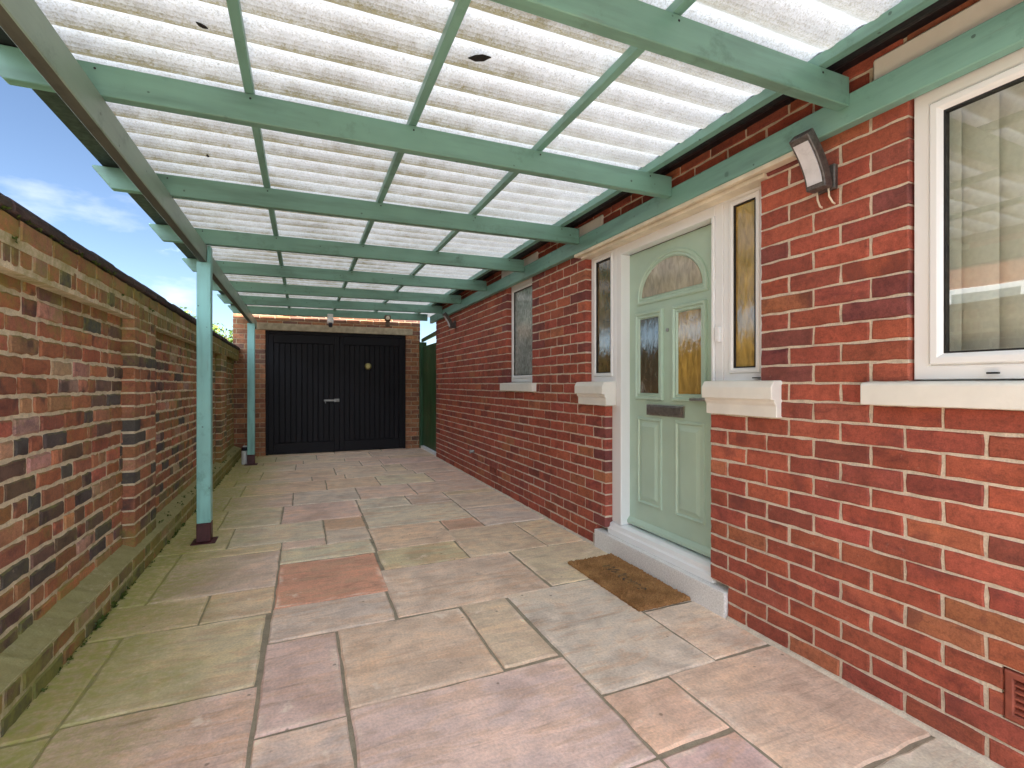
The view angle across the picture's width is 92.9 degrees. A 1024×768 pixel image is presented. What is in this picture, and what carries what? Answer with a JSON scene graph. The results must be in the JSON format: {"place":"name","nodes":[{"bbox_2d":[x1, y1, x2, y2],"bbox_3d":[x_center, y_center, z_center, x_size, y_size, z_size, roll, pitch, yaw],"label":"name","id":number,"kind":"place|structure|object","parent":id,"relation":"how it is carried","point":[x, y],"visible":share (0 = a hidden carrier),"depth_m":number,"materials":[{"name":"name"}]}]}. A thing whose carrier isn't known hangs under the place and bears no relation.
{"place":"outdoors","nodes":[
{"label":"outdoors","id":0,"kind":"place"},
{"bbox_2d":[0,76,435,344],"label":"sky","id":1,"kind":"structure","parent":0,"point":[45,169],"materials":[{"name":"blue"}]},
{"bbox_2d":[0,448,991,767],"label":"paving","id":2,"kind":"structure","parent":0,"point":[780,706],"depth_m":2.10,"materials":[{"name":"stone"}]},
{"bbox_2d":[0,193,240,737],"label":"boundary wall","id":3,"kind":"structure","parent":2,"relation":"on","point":[97,430],"depth_m":2.41,"materials":[{"name":"brick"}]},
{"bbox_2d":[241,446,246,464],"bbox_3d":[-3.998,1.063,7.284,0.093,0.277,0.093,0,0,-23],"label":"canister","id":4,"kind":"object","parent":2,"relation":"on","point":[244,455],"visible":0.74,"depth_m":7.24,"materials":[{"name":"white plastic"}]},
{"bbox_2d":[0,0,1023,545],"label":"carport","id":5,"kind":"object","parent":2,"relation":"on","point":[384,158],"visible":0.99,"depth_m":2.13,"materials":[{"name":"teal paint"}]},
{"bbox_2d":[196,22,207,28],"bbox_3d":[-1.035,-1.196,1.624,0.015,0.006,0.037,0,0,41],"label":"dead leaf","id":6,"kind":"object","parent":5,"relation":"on","point":[201,25],"visible":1,"depth_m":1.62,"materials":[{"name":"brown plant"}]},
{"bbox_2d":[327,314,333,326],"bbox_3d":[-2.846,-0.991,7.622,0.100,0.217,0.143,0,0,-23],"label":"security camera","id":7,"kind":"object","parent":5,"relation":"attached to","point":[330,321],"visible":1,"depth_m":7.60,"materials":[{"name":"white plastic"}]},
{"bbox_2d":[468,54,490,61],"bbox_3d":[-0.120,-1.207,1.802,0.085,0.006,0.034,0,0,9],"label":"dead leaf","id":8,"kind":"object","parent":5,"relation":"on","point":[480,58],"visible":1,"depth_m":1.80,"materials":[{"name":"brown plant"}]},
{"bbox_2d":[568,553,690,611],"bbox_3d":[0.681,1.184,2.974,0.356,0.030,0.756,0,0,-23],"label":"doormat","id":9,"kind":"object","parent":2,"relation":"on","point":[634,587],"visible":1,"depth_m":2.89,"materials":[{"name":"brown wicker"}]},
{"label":"ground","id":10,"kind":"structure","parent":0,"visible":0},
{"bbox_2d":[180,306,232,342],"bbox_3d":[-6.799,-0.643,12.312,2.824,3.753,2.197,0,0,27],"label":"tree","id":11,"kind":"object","parent":10,"relation":"on","point":[216,327],"visible":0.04,"depth_m":12.22,"materials":[{"name":"green plant"}]},
{"bbox_2d":[233,313,419,456],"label":"garage","id":12,"kind":"structure","parent":10,"relation":"on","point":[344,384],"depth_m":8.56,"materials":[{"name":"brown brick"}]},
{"bbox_2d":[268,334,338,454],"bbox_3d":[-3.577,0.171,8.400,1.128,2.034,0.091,0,0,-23],"label":"door","id":13,"kind":"structure","parent":12,"relation":"in","point":[303,370],"depth_m":8.40,"materials":[{"name":"black paint"}]},
{"bbox_2d":[339,336,402,450],"bbox_3d":[-2.536,0.171,8.834,1.123,2.034,0.113,0,0,-23],"label":"door","id":14,"kind":"structure","parent":12,"relation":"in","point":[370,368],"depth_m":8.85,"materials":[{"name":"black paint"}]},
{"bbox_2d":[385,315,390,326],"bbox_3d":[-2.044,-1.035,8.003,0.092,0.190,0.073,0,0,-23],"label":"bracket light","id":15,"kind":"object","parent":12,"relation":"attached to","point":[387,320],"visible":1,"depth_m":7.99,"materials":[{"name":"beige paint"}]},
{"bbox_2d":[419,331,435,455],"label":"side gate","id":16,"kind":"structure","parent":12,"relation":"attached to","point":[427,398],"depth_m":8.75,"materials":[{"name":"green paint"}]},
{"bbox_2d":[434,0,1023,767],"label":"house","id":17,"kind":"structure","parent":10,"relation":"on","point":[764,404],"depth_m":2.13,"materials":[{"name":"red brick"}]},
{"bbox_2d":[442,312,455,327],"bbox_3d":[-0.896,-0.907,6.927,0.185,0.215,0.082,0,0,-23],"label":"wall lamp","id":18,"kind":"object","parent":17,"relation":"attached to","point":[449,320],"visible":1,"depth_m":6.90,"materials":[{"name":"grey metal"}]},
{"bbox_2d":[500,278,536,391],"bbox_3d":[0.104,-0.482,4.935,0.170,1.106,0.810,0,0,-23],"label":"window","id":19,"kind":"structure","parent":17,"relation":"in","point":[522,299],"depth_m":4.96,"materials":[{"name":"grey glass"}]},
{"bbox_2d":[627,224,710,557],"bbox_3d":[0.983,0.040,3.056,0.101,1.888,0.845,0,0,-23],"label":"front door","id":20,"kind":"structure","parent":17,"relation":"in","point":[670,281],"depth_m":3.03,"materials":[{"name":"green paint"}]},
{"bbox_2d":[789,128,837,208],"bbox_3d":[1.228,-0.873,1.979,0.190,0.275,0.082,0,0,-23],"label":"wall lamp","id":21,"kind":"object","parent":17,"relation":"attached to","point":[820,175],"visible":1,"depth_m":1.96,"materials":[{"name":"grey metal"}]},
{"bbox_2d":[860,48,1023,409],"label":"window","id":22,"kind":"structure","parent":17,"relation":"in","point":[988,378],"depth_m":1.67,"materials":[{"name":"white plastic"}]},
{"bbox_2d":[950,82,1023,350],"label":"vertical blind","id":23,"kind":"object","parent":17,"relation":"attached to","point":[986,222],"visible":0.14,"depth_m":1.63,"materials":[{"name":"fabric"}]}
]}

